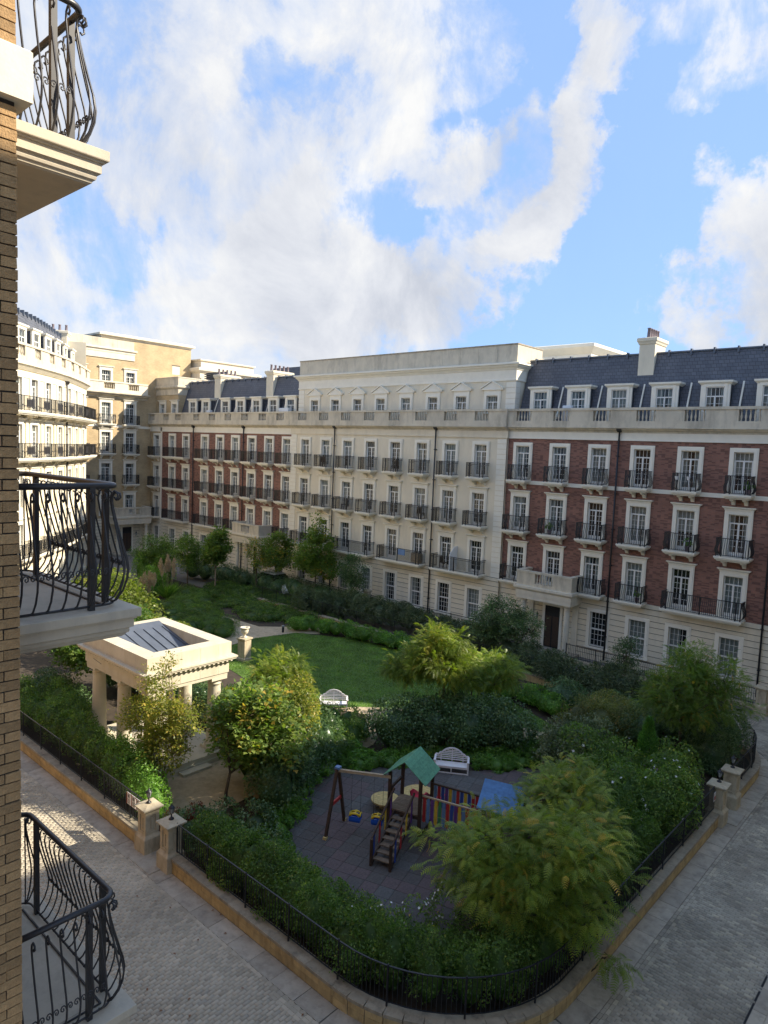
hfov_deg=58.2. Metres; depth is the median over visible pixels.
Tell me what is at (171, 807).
pillar lamp
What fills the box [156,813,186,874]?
gate pillar
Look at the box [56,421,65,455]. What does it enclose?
window
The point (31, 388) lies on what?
window
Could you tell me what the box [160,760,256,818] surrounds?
gravel court
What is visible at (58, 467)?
window
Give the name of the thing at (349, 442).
window
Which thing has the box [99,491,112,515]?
window
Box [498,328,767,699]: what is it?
red brick terrace
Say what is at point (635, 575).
window
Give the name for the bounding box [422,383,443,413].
window
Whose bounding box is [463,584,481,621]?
window
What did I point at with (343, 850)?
playground floor
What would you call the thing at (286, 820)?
ground cover
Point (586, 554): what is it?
window
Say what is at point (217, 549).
tree
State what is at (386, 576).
window
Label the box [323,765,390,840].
playground swing
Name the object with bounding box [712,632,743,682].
window
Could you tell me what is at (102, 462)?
window
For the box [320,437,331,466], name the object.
window
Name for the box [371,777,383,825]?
toddler swing
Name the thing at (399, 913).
flowering shrub
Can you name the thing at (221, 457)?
window
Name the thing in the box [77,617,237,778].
garden temple
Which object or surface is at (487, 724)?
round bush
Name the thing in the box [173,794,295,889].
shrub
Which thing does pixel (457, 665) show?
sumac tree
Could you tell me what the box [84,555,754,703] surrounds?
ground
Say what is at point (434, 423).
cream stucco block
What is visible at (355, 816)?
toddler swing
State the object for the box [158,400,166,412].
window
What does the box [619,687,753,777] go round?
shrub
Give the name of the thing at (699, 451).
window
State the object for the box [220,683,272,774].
shrub
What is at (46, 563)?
window
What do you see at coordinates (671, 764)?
flowering shrub
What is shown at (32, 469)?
window
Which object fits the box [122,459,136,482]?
window
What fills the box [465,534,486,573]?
window
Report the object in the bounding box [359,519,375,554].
window
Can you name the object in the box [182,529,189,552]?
window
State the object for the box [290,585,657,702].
hedge
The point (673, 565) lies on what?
window
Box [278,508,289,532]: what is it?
window
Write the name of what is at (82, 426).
window
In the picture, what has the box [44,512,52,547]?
window
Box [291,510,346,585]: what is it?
tree
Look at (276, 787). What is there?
shrub
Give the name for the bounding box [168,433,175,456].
window
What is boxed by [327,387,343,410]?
window
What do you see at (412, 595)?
window
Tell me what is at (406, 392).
window
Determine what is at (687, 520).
window
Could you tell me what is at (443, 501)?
window
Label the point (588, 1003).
footpath
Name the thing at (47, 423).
window
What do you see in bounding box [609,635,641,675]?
tree
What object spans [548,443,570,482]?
window
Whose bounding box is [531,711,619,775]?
shrub
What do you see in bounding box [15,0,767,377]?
sky
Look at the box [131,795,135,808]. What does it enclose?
notice board
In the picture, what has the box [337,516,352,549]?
window
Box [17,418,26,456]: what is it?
window
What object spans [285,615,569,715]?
shrub
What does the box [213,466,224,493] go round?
window
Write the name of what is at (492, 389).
window
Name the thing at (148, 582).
pampas grass
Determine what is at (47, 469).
window
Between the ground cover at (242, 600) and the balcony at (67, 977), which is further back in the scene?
the ground cover at (242, 600)
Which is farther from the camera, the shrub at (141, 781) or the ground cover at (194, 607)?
the ground cover at (194, 607)
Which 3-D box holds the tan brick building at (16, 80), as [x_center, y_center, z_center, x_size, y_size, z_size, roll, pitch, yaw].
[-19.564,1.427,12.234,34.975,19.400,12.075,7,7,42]
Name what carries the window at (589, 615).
in the red brick terrace at (603, 451)
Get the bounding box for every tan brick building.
[0,0,32,1023]
[69,331,194,555]
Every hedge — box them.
[18,673,137,799]
[179,560,365,603]
[185,808,544,1008]
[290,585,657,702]
[517,753,694,973]
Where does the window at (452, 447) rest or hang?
in the cream stucco block at (434, 423)
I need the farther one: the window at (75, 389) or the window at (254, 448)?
the window at (254, 448)
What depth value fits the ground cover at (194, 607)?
50.81 m
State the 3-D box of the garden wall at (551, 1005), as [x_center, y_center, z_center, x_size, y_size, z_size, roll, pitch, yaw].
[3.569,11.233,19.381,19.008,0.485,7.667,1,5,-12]
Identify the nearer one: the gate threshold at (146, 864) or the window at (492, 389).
the gate threshold at (146, 864)
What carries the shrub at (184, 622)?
on the garden soil
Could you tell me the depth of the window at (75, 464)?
60.45 m
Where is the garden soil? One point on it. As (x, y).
(31, 663)
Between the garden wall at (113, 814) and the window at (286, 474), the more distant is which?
the window at (286, 474)
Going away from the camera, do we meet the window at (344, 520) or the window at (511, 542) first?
the window at (511, 542)
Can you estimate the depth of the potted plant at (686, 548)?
40.07 m
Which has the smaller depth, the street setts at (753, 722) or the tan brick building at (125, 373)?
the street setts at (753, 722)
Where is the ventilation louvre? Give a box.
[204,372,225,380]
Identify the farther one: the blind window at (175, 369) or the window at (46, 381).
the blind window at (175, 369)
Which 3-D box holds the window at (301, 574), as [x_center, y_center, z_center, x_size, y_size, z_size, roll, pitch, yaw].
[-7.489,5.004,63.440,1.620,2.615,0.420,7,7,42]
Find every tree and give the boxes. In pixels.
[43,603,171,676]
[70,565,164,619]
[107,650,211,778]
[128,531,176,569]
[168,529,206,583]
[195,675,316,806]
[199,524,234,585]
[240,535,267,586]
[241,643,317,722]
[258,529,297,572]
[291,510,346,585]
[335,551,371,593]
[376,615,490,704]
[401,749,653,964]
[447,646,532,697]
[464,593,547,644]
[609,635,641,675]
[625,636,767,752]
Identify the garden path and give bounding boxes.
[221,616,319,644]
[253,707,544,797]
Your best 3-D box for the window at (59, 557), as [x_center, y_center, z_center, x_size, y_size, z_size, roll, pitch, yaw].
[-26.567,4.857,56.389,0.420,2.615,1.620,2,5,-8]
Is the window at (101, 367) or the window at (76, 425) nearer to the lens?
the window at (76, 425)
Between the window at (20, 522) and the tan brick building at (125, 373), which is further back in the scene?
the tan brick building at (125, 373)
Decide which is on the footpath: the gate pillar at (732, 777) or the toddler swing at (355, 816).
the gate pillar at (732, 777)
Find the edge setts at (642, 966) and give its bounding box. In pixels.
[20,740,767,1023]
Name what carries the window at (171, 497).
in the red brick terrace at (219, 451)
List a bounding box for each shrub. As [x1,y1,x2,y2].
[27,666,244,717]
[101,734,172,818]
[128,552,176,597]
[144,607,193,627]
[159,800,206,830]
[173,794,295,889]
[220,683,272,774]
[243,706,347,809]
[270,671,321,745]
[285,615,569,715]
[316,700,375,750]
[348,871,509,937]
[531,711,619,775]
[539,675,666,731]
[547,720,704,840]
[556,688,651,744]
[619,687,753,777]
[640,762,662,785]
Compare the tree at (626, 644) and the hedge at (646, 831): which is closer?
the hedge at (646, 831)
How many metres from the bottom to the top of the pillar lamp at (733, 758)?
0.510 m
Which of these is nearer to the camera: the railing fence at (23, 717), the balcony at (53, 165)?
the balcony at (53, 165)
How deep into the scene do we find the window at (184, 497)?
76.58 m
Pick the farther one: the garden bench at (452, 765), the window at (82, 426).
the window at (82, 426)
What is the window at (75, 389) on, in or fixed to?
in the curved cream terrace at (55, 412)
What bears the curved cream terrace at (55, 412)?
on the ground at (178, 571)
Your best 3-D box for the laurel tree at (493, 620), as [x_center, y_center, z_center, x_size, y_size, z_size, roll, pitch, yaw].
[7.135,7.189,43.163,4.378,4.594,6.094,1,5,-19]
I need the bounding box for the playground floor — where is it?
[289,753,561,937]
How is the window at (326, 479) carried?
in the cream stucco block at (434, 423)
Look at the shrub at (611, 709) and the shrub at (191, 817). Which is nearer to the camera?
the shrub at (191, 817)
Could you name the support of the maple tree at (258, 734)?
on the garden soil
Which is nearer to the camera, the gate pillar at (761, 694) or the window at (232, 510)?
the gate pillar at (761, 694)
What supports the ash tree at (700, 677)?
on the garden soil
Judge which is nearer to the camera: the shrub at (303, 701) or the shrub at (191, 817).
the shrub at (191, 817)
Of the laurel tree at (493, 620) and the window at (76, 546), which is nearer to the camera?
the laurel tree at (493, 620)
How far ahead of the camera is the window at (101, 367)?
76.34 m
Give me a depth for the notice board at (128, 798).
22.76 m
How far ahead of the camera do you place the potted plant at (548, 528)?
46.00 m
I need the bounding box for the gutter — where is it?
[743,972,767,1023]
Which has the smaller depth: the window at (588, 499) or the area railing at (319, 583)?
the window at (588, 499)
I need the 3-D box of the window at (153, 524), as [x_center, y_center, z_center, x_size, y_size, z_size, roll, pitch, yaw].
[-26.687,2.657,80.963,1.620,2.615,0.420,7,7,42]
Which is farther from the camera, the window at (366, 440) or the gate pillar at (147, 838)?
the window at (366, 440)
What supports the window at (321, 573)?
in the cream stucco block at (434, 423)
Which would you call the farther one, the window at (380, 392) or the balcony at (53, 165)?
the window at (380, 392)
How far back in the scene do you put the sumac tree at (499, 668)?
32.39 m
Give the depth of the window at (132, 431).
79.13 m
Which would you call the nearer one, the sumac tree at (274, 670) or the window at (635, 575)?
the sumac tree at (274, 670)
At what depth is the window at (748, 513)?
38.81 m
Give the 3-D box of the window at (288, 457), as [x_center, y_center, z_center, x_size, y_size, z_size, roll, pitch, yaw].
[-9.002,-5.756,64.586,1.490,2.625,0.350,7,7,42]
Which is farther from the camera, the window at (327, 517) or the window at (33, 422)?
the window at (327, 517)
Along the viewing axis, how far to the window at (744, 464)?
38.53 m
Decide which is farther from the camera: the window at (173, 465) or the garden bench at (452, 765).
the window at (173, 465)
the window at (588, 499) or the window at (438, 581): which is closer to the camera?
the window at (588, 499)
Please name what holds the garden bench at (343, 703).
on the garden soil
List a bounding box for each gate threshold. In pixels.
[128,850,159,874]
[727,809,745,826]
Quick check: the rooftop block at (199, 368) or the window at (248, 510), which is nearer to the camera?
the window at (248, 510)
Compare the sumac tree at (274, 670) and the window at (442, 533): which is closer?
the sumac tree at (274, 670)
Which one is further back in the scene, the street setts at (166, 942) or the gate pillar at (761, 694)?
the gate pillar at (761, 694)
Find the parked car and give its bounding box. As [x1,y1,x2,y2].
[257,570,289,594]
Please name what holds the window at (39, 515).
in the curved cream terrace at (55, 412)
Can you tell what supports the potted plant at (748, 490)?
on the red brick terrace at (603, 451)
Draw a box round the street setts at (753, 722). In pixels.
[416,635,764,735]
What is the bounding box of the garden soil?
[19,579,748,1012]
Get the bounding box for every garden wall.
[20,731,137,841]
[171,811,719,1023]
[254,596,760,797]
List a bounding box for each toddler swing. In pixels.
[349,774,361,822]
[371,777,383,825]
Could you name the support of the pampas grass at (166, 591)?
on the garden soil
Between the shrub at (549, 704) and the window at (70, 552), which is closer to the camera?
the shrub at (549, 704)
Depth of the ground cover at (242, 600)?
54.97 m
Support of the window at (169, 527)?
in the red brick terrace at (219, 451)
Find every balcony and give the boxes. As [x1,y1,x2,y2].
[16,0,109,219]
[17,471,140,653]
[21,812,136,1023]
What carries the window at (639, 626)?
in the red brick terrace at (603, 451)
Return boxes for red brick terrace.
[147,364,298,575]
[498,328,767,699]
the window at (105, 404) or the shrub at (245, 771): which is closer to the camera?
the shrub at (245, 771)
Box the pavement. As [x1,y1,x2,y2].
[746,978,767,1023]
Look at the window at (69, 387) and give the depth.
58.22 m
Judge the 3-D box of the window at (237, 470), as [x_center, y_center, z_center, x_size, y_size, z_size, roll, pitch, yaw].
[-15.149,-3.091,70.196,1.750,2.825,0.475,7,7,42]
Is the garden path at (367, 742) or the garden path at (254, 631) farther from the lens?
the garden path at (254, 631)
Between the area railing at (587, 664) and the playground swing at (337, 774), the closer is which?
the playground swing at (337, 774)
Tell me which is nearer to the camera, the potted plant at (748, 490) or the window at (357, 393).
the potted plant at (748, 490)
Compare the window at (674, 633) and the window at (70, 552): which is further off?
the window at (70, 552)
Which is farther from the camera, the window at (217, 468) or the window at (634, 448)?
the window at (217, 468)
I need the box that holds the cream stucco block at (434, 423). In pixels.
[287,343,543,628]
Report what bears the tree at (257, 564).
on the ground cover at (242, 600)
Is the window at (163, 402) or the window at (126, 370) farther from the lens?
the window at (163, 402)
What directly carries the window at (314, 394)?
in the cream stucco block at (434, 423)
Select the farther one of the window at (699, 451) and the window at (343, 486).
the window at (343, 486)
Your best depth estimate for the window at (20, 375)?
48.18 m
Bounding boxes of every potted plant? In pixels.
[545,522,551,534]
[683,538,692,551]
[743,481,754,494]
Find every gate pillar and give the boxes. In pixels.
[134,797,163,855]
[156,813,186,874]
[705,777,731,827]
[721,764,744,810]
[752,684,767,716]
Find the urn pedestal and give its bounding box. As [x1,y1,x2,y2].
[236,626,252,661]
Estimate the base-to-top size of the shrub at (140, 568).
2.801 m
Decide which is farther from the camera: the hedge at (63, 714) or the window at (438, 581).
the window at (438, 581)
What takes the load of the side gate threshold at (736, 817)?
on the footpath
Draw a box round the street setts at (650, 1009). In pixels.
[604,715,767,1023]
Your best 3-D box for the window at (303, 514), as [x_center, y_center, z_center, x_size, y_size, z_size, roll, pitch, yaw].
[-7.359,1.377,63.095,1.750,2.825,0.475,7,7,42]
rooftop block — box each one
[190,359,260,379]
[536,342,626,358]
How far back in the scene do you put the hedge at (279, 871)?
16.98 m
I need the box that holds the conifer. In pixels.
[634,715,660,766]
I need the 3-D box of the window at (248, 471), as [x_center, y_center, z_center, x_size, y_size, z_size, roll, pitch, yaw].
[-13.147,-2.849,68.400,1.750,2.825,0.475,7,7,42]
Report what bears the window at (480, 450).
in the cream stucco block at (434, 423)
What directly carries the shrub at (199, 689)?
on the garden soil
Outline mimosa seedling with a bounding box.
[576,933,642,994]
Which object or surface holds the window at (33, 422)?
in the curved cream terrace at (55, 412)
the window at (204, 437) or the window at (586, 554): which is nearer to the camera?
the window at (586, 554)
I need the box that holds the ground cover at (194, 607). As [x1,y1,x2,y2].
[156,583,240,637]
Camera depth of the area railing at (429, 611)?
51.41 m
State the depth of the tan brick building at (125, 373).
78.39 m
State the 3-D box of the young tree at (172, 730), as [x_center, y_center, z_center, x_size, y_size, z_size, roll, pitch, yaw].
[-8.291,7.664,25.273,4.971,5.581,2.377,6,6,32]
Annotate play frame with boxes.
[369,746,531,872]
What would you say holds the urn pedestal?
on the lawn at (347, 669)
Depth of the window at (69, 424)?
58.48 m
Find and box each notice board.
[127,791,130,805]
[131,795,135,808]
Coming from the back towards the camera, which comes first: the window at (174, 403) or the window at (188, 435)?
the window at (174, 403)
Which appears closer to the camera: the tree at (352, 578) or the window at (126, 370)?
the tree at (352, 578)
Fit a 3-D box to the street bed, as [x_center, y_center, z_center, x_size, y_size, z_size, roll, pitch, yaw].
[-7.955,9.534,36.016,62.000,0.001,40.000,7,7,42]
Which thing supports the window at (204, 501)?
in the red brick terrace at (219, 451)
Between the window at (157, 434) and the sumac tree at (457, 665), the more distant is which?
the window at (157, 434)
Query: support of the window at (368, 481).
in the cream stucco block at (434, 423)
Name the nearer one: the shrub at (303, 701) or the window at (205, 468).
the shrub at (303, 701)
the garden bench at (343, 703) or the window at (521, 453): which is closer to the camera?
the garden bench at (343, 703)
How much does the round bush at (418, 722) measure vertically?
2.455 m
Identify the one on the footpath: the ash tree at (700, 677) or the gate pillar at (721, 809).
the gate pillar at (721, 809)
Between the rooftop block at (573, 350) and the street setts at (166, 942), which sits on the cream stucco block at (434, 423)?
the rooftop block at (573, 350)
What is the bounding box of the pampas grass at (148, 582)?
[138,571,161,612]
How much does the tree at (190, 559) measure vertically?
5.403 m
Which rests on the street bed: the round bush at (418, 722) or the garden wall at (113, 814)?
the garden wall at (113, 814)
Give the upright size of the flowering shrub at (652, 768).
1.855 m
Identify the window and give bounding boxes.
[16,373,23,409]
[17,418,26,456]
[17,467,26,506]
[17,518,26,552]
[29,376,38,411]
[29,419,41,457]
[29,466,40,504]
[29,515,40,539]
[44,379,51,412]
[44,420,54,456]
[44,466,54,502]
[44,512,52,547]
[45,561,51,574]
[56,382,62,414]
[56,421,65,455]
[56,465,65,499]
[56,509,64,532]
[57,555,62,576]
[68,385,71,415]
[68,423,73,455]
[68,464,73,496]
[68,506,73,529]
[68,550,72,581]
[74,388,77,416]
[74,424,79,455]
[74,463,79,491]
[74,546,78,575]
[81,391,84,417]
[81,425,85,454]
[81,462,85,491]
[81,500,85,522]
[98,365,113,383]
[98,459,113,481]
[99,398,113,423]
[99,428,113,452]
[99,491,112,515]
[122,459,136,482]
[122,491,136,513]
[123,368,137,385]
[123,400,137,424]
[123,429,136,453]
[151,461,159,485]
[151,491,159,515]
[151,523,159,545]
[153,433,160,455]
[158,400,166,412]
[166,462,176,487]
[166,493,175,518]
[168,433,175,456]
[168,526,175,548]
[169,400,179,412]
[172,365,179,374]
[180,495,189,520]
[181,464,189,488]
[182,434,189,457]
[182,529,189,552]
[198,465,208,491]
[198,497,208,523]
[199,532,206,556]
[201,434,208,458]
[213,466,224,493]
[213,499,223,525]
[215,435,224,459]
[228,467,239,495]
[228,501,238,524]
[231,435,239,460]
[244,504,255,530]
[245,469,256,497]
[247,435,256,461]
[261,470,273,499]
[261,506,273,524]
[264,436,274,462]
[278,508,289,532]
[279,471,289,501]
[281,436,290,463]
[296,511,309,541]
[296,567,306,580]
[297,473,310,504]
[300,437,311,465]
[306,388,322,410]
[316,514,330,543]
[316,573,326,585]
[317,474,331,505]
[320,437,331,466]
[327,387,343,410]
[335,560,348,589]
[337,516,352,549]
[338,476,353,509]
[341,438,354,468]
[348,386,366,409]
[358,564,372,593]
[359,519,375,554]
[360,478,377,512]
[363,438,377,469]
[371,385,389,413]
[382,568,397,601]
[383,523,400,551]
[385,480,402,515]
[388,439,402,471]
[396,384,415,413]
[407,573,423,607]
[408,526,427,563]
[410,482,429,518]
[413,440,429,473]
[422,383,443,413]
[433,578,451,615]
[436,530,455,567]
[438,484,457,522]
[441,440,458,475]
[450,382,472,413]
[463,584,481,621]
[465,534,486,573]
[467,486,488,524]
[471,441,489,477]
[480,380,504,413]
[505,539,528,578]
[508,489,531,529]
[512,442,532,479]
[541,543,565,584]
[544,492,568,535]
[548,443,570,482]
[579,548,605,593]
[582,495,608,539]
[583,607,609,651]
[587,444,610,485]
[620,554,648,601]
[622,614,649,660]
[624,498,652,544]
[628,445,654,488]
[660,622,690,667]
[666,560,697,610]
[670,502,701,550]
[675,446,704,491]
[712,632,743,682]
[716,567,750,619]
[722,506,756,557]
[726,448,759,495]
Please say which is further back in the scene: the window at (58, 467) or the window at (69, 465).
the window at (69, 465)
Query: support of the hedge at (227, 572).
on the street bed
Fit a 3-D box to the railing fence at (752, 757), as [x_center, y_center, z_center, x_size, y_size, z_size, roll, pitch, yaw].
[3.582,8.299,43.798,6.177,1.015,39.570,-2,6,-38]
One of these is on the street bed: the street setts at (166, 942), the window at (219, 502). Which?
the street setts at (166, 942)
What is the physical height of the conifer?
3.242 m
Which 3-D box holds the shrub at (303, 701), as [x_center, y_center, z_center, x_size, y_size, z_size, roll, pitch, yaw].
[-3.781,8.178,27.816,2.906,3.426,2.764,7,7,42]
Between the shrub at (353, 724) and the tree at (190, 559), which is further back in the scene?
the tree at (190, 559)
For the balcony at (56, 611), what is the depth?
5.95 m
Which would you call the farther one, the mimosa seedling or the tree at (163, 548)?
the tree at (163, 548)
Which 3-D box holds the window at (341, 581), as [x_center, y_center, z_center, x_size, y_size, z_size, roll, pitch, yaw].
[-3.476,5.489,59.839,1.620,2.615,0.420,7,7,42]
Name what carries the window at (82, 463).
in the curved cream terrace at (55, 412)
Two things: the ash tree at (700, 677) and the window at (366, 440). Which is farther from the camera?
the window at (366, 440)
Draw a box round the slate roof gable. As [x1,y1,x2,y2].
[273,367,299,374]
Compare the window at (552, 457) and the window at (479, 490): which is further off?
the window at (479, 490)
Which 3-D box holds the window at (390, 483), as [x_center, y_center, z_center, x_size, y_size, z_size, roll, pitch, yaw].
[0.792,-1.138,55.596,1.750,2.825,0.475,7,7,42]
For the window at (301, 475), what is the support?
in the cream stucco block at (434, 423)
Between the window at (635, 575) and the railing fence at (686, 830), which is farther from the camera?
the window at (635, 575)
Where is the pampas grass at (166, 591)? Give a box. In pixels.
[154,553,183,597]
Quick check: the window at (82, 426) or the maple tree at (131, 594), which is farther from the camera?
the window at (82, 426)
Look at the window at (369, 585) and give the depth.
58.05 m
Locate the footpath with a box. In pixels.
[20,750,767,1023]
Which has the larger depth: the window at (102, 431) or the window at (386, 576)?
the window at (102, 431)
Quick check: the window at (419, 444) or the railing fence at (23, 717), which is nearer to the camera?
the railing fence at (23, 717)
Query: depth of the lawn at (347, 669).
40.67 m
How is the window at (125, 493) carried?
in the tan brick building at (125, 373)
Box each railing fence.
[19,710,143,820]
[176,786,714,1019]
[252,584,756,778]
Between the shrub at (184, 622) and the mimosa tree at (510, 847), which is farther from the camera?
the shrub at (184, 622)
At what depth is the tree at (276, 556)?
60.72 m
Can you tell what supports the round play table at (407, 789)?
on the playground floor
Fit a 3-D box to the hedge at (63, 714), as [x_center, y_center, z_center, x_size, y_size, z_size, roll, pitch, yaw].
[-13.108,8.688,28.973,13.088,2.286,2.720,7,7,42]
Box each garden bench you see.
[320,689,347,710]
[433,747,469,775]
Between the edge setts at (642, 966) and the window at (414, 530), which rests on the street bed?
the edge setts at (642, 966)
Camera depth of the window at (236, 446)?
70.03 m
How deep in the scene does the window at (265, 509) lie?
66.97 m
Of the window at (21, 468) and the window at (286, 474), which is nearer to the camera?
the window at (21, 468)
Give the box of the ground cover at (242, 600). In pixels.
[196,580,343,623]
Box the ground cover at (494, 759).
[336,733,543,773]
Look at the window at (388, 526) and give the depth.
55.93 m
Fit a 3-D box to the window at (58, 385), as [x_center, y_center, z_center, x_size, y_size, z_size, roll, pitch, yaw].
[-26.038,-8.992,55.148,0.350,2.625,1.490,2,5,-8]
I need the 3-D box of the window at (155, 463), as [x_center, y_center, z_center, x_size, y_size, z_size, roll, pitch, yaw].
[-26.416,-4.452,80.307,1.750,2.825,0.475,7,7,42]
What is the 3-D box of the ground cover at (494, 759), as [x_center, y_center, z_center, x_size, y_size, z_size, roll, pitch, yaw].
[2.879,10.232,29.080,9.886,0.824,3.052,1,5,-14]
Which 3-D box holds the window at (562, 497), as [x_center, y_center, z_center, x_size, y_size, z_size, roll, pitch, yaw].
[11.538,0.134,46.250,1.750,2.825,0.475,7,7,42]
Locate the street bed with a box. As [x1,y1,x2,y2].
[21,573,767,1023]
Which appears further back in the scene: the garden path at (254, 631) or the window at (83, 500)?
the window at (83, 500)
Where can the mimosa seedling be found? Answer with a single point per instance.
(608, 963)
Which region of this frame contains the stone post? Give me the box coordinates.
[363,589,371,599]
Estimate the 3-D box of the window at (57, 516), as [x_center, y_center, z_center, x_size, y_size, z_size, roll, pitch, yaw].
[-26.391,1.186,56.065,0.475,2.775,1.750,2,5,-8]
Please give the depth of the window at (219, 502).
72.42 m
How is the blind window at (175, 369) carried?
in the tan brick building at (125, 373)
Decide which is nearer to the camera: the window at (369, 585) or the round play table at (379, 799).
the round play table at (379, 799)
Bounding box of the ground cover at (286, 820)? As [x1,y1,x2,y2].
[255,737,360,857]
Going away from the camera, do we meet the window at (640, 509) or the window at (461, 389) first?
the window at (640, 509)
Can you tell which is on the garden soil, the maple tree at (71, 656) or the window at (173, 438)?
the maple tree at (71, 656)
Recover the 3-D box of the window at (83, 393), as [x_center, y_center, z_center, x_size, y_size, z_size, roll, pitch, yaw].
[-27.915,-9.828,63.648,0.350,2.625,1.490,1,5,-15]
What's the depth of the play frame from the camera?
22.54 m
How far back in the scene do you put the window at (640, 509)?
42.65 m
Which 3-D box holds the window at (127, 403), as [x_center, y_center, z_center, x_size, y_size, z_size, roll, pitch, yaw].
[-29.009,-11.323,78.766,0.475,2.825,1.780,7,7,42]
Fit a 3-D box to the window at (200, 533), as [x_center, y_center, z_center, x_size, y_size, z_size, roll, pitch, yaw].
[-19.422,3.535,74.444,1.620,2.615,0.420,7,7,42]
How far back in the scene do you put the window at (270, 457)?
66.45 m
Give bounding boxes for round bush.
[363,691,459,750]
[427,687,538,754]
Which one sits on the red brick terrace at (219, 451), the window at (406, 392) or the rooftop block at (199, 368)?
the rooftop block at (199, 368)
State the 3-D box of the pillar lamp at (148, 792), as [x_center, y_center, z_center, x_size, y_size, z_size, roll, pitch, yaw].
[-7.473,8.996,21.928,0.194,0.510,0.194,0,6,-25]
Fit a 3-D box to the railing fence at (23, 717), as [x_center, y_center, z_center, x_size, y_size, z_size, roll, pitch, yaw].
[-12.561,9.178,26.603,13.130,1.015,0.035,7,7,42]
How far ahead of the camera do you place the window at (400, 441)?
55.33 m
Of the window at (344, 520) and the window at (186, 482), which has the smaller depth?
the window at (344, 520)
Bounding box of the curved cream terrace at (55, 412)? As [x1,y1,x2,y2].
[16,308,96,581]
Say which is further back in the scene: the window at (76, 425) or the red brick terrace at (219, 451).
the red brick terrace at (219, 451)
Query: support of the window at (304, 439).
in the cream stucco block at (434, 423)
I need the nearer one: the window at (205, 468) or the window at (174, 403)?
the window at (205, 468)
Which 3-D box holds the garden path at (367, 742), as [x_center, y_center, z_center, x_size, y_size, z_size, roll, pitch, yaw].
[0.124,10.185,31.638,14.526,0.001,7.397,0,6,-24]
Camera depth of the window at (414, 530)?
54.07 m
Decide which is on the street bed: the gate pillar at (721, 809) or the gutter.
the gutter
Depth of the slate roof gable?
86.91 m
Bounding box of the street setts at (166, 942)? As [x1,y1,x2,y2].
[20,771,317,1023]
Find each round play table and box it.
[371,791,397,809]
[404,784,429,794]
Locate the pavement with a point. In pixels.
(759, 1013)
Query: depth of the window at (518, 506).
48.27 m
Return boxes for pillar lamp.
[146,788,151,803]
[168,803,174,819]
[717,768,722,782]
[730,755,735,767]
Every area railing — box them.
[290,576,360,593]
[370,595,500,643]
[565,643,754,708]
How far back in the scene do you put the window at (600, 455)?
44.21 m
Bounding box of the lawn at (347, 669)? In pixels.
[230,633,554,731]
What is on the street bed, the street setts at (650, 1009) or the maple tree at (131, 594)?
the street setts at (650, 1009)
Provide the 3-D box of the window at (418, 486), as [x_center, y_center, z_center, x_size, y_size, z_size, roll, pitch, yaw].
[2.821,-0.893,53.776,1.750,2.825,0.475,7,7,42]
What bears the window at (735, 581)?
in the red brick terrace at (603, 451)
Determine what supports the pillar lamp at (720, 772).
on the gate pillar at (721, 809)
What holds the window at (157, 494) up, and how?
in the red brick terrace at (219, 451)
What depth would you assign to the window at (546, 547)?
46.61 m

